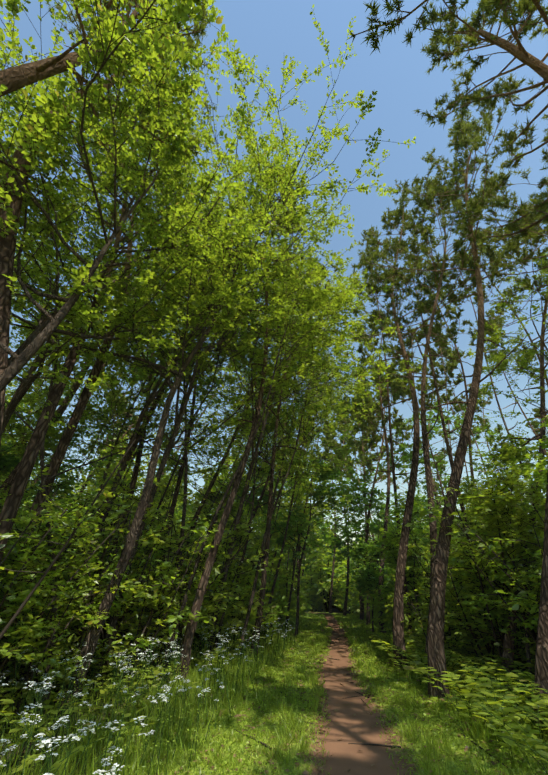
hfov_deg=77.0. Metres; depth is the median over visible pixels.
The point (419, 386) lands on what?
slim pine
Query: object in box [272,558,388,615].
shrub
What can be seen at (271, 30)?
sky
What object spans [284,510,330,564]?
deciduous tree
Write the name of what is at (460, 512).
deciduous tree
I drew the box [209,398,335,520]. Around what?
slender tree
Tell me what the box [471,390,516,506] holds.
tree
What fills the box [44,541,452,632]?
shrub
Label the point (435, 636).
pine
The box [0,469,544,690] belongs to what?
shrub
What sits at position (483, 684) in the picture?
broadleaf herbs
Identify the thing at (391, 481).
pine
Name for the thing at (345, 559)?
deciduous tree
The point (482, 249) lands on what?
slim pine
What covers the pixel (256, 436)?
pine
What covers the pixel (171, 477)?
slender tree
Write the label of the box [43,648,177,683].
fallen branch
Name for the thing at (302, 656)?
lane grass
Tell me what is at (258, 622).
tree
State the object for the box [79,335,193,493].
pine
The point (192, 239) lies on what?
deciduous tree
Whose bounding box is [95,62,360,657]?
deciduous tree
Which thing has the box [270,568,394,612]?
shrub
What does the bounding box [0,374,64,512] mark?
tree sapling
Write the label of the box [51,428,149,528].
deciduous tree
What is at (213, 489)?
deciduous tree
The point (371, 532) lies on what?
deciduous tree
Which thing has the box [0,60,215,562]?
tree
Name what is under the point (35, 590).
shrub
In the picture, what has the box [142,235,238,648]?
deciduous tree
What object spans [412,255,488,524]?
slim pine
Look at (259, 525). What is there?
deciduous tree
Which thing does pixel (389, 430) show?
slim pine
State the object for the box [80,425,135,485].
pine
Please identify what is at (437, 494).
pine
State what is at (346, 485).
pine
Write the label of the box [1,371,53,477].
deciduous tree
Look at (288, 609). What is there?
slender tree
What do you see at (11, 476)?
tree
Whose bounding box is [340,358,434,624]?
pine
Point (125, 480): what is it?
deciduous tree
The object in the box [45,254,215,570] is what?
slender tree
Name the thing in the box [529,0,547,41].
pine
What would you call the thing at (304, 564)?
deciduous tree
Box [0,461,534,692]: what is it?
shrub
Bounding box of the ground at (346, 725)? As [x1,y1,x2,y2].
[0,605,547,774]
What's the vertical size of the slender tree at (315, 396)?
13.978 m
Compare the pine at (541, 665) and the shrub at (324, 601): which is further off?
the shrub at (324, 601)
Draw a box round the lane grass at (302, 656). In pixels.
[9,613,547,774]
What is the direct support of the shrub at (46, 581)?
on the ground at (346, 725)
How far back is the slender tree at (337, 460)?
23.48 m
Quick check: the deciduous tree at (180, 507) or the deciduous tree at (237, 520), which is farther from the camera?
the deciduous tree at (180, 507)
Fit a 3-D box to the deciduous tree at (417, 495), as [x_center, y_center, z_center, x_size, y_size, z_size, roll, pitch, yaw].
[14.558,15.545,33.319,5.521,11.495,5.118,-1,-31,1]
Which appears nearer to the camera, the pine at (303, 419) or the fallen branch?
the fallen branch
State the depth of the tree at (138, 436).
11.84 m
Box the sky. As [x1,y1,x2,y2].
[0,0,547,564]
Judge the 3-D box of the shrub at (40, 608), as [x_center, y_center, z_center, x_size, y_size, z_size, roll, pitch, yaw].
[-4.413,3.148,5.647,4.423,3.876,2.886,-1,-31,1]
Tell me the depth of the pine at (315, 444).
31.48 m
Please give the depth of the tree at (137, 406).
25.79 m
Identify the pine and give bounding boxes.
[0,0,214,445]
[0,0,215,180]
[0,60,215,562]
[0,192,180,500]
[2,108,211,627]
[5,300,101,477]
[19,275,157,507]
[67,406,126,491]
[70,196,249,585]
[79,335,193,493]
[79,441,111,475]
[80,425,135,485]
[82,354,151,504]
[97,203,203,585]
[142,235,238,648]
[150,315,256,474]
[172,258,309,563]
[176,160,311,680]
[200,312,319,562]
[216,445,243,522]
[236,331,326,549]
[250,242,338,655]
[263,364,334,549]
[280,424,322,592]
[292,441,320,585]
[312,421,349,612]
[317,401,367,615]
[322,384,395,619]
[324,162,526,677]
[325,308,411,632]
[330,467,355,558]
[339,436,386,537]
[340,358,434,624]
[343,193,475,665]
[347,0,540,54]
[347,248,423,631]
[348,432,374,569]
[357,78,547,698]
[379,423,410,489]
[387,247,486,527]
[390,325,456,516]
[390,351,443,507]
[391,356,462,507]
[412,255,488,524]
[413,0,547,243]
[417,321,479,476]
[424,453,462,500]
[426,336,499,479]
[428,481,442,522]
[433,246,533,487]
[437,388,490,494]
[440,114,547,730]
[453,229,547,386]
[462,177,547,685]
[467,315,547,493]
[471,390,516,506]
[510,463,534,503]
[514,486,531,513]
[525,407,547,454]
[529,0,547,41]
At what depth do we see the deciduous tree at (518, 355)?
13.62 m
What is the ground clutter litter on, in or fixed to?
on the ground at (346, 725)
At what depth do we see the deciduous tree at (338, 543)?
24.98 m
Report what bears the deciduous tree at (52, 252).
on the ground at (346, 725)
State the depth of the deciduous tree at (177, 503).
29.71 m
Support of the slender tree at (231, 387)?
on the ground at (346, 725)
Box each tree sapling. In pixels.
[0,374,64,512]
[0,387,50,512]
[0,414,101,547]
[1,421,41,531]
[23,441,162,547]
[152,471,193,541]
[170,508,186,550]
[171,461,255,548]
[243,506,298,576]
[247,483,324,596]
[356,491,451,619]
[370,523,414,600]
[375,525,428,606]
[457,451,546,687]
[506,415,547,600]
[507,457,546,564]
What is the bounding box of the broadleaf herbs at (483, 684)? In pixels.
[371,627,547,774]
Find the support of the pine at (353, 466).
on the ground at (346, 725)
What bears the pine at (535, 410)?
on the ground at (346, 725)
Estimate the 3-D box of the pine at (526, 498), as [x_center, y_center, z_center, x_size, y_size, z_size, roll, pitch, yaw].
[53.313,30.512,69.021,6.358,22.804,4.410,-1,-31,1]
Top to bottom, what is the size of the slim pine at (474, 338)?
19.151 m
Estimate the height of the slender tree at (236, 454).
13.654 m
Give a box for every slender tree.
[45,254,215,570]
[104,238,291,560]
[156,145,427,685]
[173,406,297,532]
[180,265,330,560]
[192,329,340,561]
[197,342,346,599]
[198,322,392,660]
[199,361,328,537]
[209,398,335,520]
[231,419,322,569]
[232,328,367,636]
[245,387,353,586]
[261,377,382,626]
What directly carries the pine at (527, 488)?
on the ground at (346, 725)
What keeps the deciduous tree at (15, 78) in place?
on the ground at (346, 725)
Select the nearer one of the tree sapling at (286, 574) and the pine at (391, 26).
the pine at (391, 26)
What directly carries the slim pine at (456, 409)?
on the ground at (346, 725)
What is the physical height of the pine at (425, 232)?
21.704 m
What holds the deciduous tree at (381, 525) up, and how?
on the ground at (346, 725)
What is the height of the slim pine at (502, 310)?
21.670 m
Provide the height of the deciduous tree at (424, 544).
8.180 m
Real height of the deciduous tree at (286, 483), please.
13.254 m
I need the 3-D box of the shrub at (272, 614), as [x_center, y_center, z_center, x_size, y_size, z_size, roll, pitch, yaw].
[0.119,7.167,13.215,28.583,4.946,11.427,-1,-31,1]
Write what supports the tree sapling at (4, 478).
on the ground at (346, 725)
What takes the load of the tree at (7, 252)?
on the ground at (346, 725)
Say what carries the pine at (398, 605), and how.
on the ground at (346, 725)
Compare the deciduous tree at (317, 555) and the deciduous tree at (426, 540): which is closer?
the deciduous tree at (426, 540)
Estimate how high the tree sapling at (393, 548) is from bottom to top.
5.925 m
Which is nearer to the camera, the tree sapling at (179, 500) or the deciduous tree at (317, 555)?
the tree sapling at (179, 500)
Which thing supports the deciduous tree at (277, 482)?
on the ground at (346, 725)
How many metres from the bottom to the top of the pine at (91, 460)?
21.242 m
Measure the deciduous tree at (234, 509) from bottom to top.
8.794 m
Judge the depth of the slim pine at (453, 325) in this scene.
18.39 m
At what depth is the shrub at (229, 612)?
11.85 m
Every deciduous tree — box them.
[0,0,226,392]
[0,0,397,400]
[0,77,245,433]
[0,397,29,531]
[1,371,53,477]
[2,205,229,716]
[6,4,415,716]
[19,466,39,517]
[28,157,402,664]
[36,0,400,670]
[38,198,306,695]
[39,314,228,509]
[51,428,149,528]
[56,433,182,548]
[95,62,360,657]
[117,376,337,636]
[128,448,197,557]
[137,232,402,653]
[143,470,196,528]
[160,495,188,512]
[174,445,288,549]
[182,458,257,565]
[186,453,260,545]
[198,306,385,631]
[206,492,269,547]
[219,472,295,558]
[258,447,371,635]
[261,456,338,593]
[262,501,319,571]
[263,449,351,590]
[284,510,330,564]
[285,500,329,611]
[305,447,395,605]
[319,478,394,572]
[322,545,341,565]
[323,530,336,549]
[337,547,354,573]
[348,533,390,631]
[355,531,381,572]
[369,500,395,566]
[373,402,498,527]
[381,501,429,553]
[410,487,436,543]
[419,503,458,559]
[436,501,495,629]
[437,421,544,594]
[467,251,547,450]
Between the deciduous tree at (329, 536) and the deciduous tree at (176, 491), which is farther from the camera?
the deciduous tree at (329, 536)
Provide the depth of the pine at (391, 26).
7.26 m
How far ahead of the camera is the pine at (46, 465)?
15.24 m
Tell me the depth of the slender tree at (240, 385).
18.02 m
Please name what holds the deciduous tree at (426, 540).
on the ground at (346, 725)
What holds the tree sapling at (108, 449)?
on the ground at (346, 725)
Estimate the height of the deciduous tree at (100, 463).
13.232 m
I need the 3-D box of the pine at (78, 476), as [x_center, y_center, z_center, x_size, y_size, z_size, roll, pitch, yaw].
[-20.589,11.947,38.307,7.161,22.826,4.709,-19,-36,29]
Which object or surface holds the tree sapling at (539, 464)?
on the ground at (346, 725)
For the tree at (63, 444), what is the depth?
8.18 m
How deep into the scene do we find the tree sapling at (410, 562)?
15.47 m
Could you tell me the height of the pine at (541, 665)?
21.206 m
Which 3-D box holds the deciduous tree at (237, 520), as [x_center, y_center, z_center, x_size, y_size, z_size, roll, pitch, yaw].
[0.003,0.456,16.093,9.968,19.496,14.432,-20,-36,30]
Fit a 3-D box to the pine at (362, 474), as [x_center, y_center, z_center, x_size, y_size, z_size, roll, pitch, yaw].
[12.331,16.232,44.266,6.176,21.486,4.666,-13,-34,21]
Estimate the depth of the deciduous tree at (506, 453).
12.00 m
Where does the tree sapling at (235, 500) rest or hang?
on the ground at (346, 725)
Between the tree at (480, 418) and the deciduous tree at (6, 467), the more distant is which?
the tree at (480, 418)
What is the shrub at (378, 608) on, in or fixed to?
on the ground at (346, 725)
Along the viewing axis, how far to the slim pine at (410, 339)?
23.45 m
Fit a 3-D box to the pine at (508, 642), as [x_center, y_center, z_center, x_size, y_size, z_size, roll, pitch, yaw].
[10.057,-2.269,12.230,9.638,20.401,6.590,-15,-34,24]
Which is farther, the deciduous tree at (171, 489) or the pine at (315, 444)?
the pine at (315, 444)
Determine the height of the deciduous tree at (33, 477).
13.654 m
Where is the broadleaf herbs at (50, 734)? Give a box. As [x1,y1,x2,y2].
[0,633,265,774]
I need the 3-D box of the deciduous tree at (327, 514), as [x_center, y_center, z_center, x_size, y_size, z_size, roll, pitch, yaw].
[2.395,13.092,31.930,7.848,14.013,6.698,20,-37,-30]
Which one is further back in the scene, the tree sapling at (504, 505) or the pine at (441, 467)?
the pine at (441, 467)
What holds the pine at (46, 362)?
on the ground at (346, 725)
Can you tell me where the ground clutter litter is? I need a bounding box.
[6,620,546,774]
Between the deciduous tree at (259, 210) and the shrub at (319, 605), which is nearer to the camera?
the deciduous tree at (259, 210)
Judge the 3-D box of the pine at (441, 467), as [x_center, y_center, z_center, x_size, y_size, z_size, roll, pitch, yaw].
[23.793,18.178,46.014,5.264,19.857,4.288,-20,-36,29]
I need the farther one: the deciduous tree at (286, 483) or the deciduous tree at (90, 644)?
the deciduous tree at (286, 483)
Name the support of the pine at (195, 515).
on the ground at (346, 725)
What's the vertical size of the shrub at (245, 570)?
5.072 m
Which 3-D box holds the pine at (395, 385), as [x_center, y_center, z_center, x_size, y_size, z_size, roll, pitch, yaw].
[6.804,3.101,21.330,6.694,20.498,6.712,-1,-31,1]
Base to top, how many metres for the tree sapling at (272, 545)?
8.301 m
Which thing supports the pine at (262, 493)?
on the ground at (346, 725)
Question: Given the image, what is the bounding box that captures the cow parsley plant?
[0,618,298,774]
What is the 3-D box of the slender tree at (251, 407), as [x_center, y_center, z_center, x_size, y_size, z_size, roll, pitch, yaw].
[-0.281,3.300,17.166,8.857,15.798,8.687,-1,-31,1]
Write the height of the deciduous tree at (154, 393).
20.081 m
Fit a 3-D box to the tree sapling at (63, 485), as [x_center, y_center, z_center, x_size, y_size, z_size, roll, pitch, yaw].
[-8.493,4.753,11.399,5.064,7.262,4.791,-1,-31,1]
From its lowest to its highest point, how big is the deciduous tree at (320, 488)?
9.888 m
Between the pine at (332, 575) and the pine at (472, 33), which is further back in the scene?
the pine at (332, 575)
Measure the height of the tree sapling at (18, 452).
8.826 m
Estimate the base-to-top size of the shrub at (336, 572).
7.640 m
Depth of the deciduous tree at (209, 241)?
10.54 m
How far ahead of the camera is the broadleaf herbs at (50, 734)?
4.63 m
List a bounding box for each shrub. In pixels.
[0,439,148,708]
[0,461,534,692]
[0,461,544,698]
[0,467,147,729]
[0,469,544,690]
[0,481,168,717]
[23,495,537,660]
[26,505,533,660]
[36,477,521,652]
[43,503,528,628]
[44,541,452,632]
[143,530,465,632]
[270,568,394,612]
[271,562,427,621]
[272,541,392,612]
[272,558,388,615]
[295,547,426,611]
[300,539,346,611]
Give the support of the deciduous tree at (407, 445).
on the ground at (346, 725)
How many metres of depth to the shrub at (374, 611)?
25.60 m
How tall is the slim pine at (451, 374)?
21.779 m
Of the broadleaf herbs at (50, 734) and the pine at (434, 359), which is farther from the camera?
the pine at (434, 359)
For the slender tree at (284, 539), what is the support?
on the ground at (346, 725)
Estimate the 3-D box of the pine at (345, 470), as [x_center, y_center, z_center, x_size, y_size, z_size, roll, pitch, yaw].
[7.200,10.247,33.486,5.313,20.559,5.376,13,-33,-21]
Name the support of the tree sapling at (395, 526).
on the ground at (346, 725)
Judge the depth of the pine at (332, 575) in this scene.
38.09 m
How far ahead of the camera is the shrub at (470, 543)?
8.44 m
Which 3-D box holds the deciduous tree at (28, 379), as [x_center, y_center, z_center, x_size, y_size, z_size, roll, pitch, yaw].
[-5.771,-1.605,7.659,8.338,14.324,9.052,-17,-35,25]
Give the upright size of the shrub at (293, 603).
5.302 m
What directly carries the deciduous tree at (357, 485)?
on the ground at (346, 725)
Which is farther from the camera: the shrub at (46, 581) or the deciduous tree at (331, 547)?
the deciduous tree at (331, 547)
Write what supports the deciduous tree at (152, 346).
on the ground at (346, 725)
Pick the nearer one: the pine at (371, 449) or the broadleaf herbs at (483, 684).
the broadleaf herbs at (483, 684)
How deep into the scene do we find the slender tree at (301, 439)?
18.88 m
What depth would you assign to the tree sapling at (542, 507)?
9.20 m
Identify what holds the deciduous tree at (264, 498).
on the ground at (346, 725)
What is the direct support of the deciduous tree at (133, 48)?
on the ground at (346, 725)
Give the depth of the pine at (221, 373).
24.14 m
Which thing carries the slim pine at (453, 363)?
on the ground at (346, 725)
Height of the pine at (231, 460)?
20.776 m
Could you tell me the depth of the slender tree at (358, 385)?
10.46 m
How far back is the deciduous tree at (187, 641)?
8.96 m
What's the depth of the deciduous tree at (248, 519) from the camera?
37.29 m
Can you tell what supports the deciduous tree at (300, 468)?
on the ground at (346, 725)
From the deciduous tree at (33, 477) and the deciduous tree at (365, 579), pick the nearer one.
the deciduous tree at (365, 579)
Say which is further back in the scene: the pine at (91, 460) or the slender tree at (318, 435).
the pine at (91, 460)
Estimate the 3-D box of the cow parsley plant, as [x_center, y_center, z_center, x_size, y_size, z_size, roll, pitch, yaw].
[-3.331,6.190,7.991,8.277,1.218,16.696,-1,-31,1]
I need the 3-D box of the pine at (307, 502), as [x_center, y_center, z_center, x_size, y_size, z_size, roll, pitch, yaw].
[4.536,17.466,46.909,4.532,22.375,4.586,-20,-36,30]

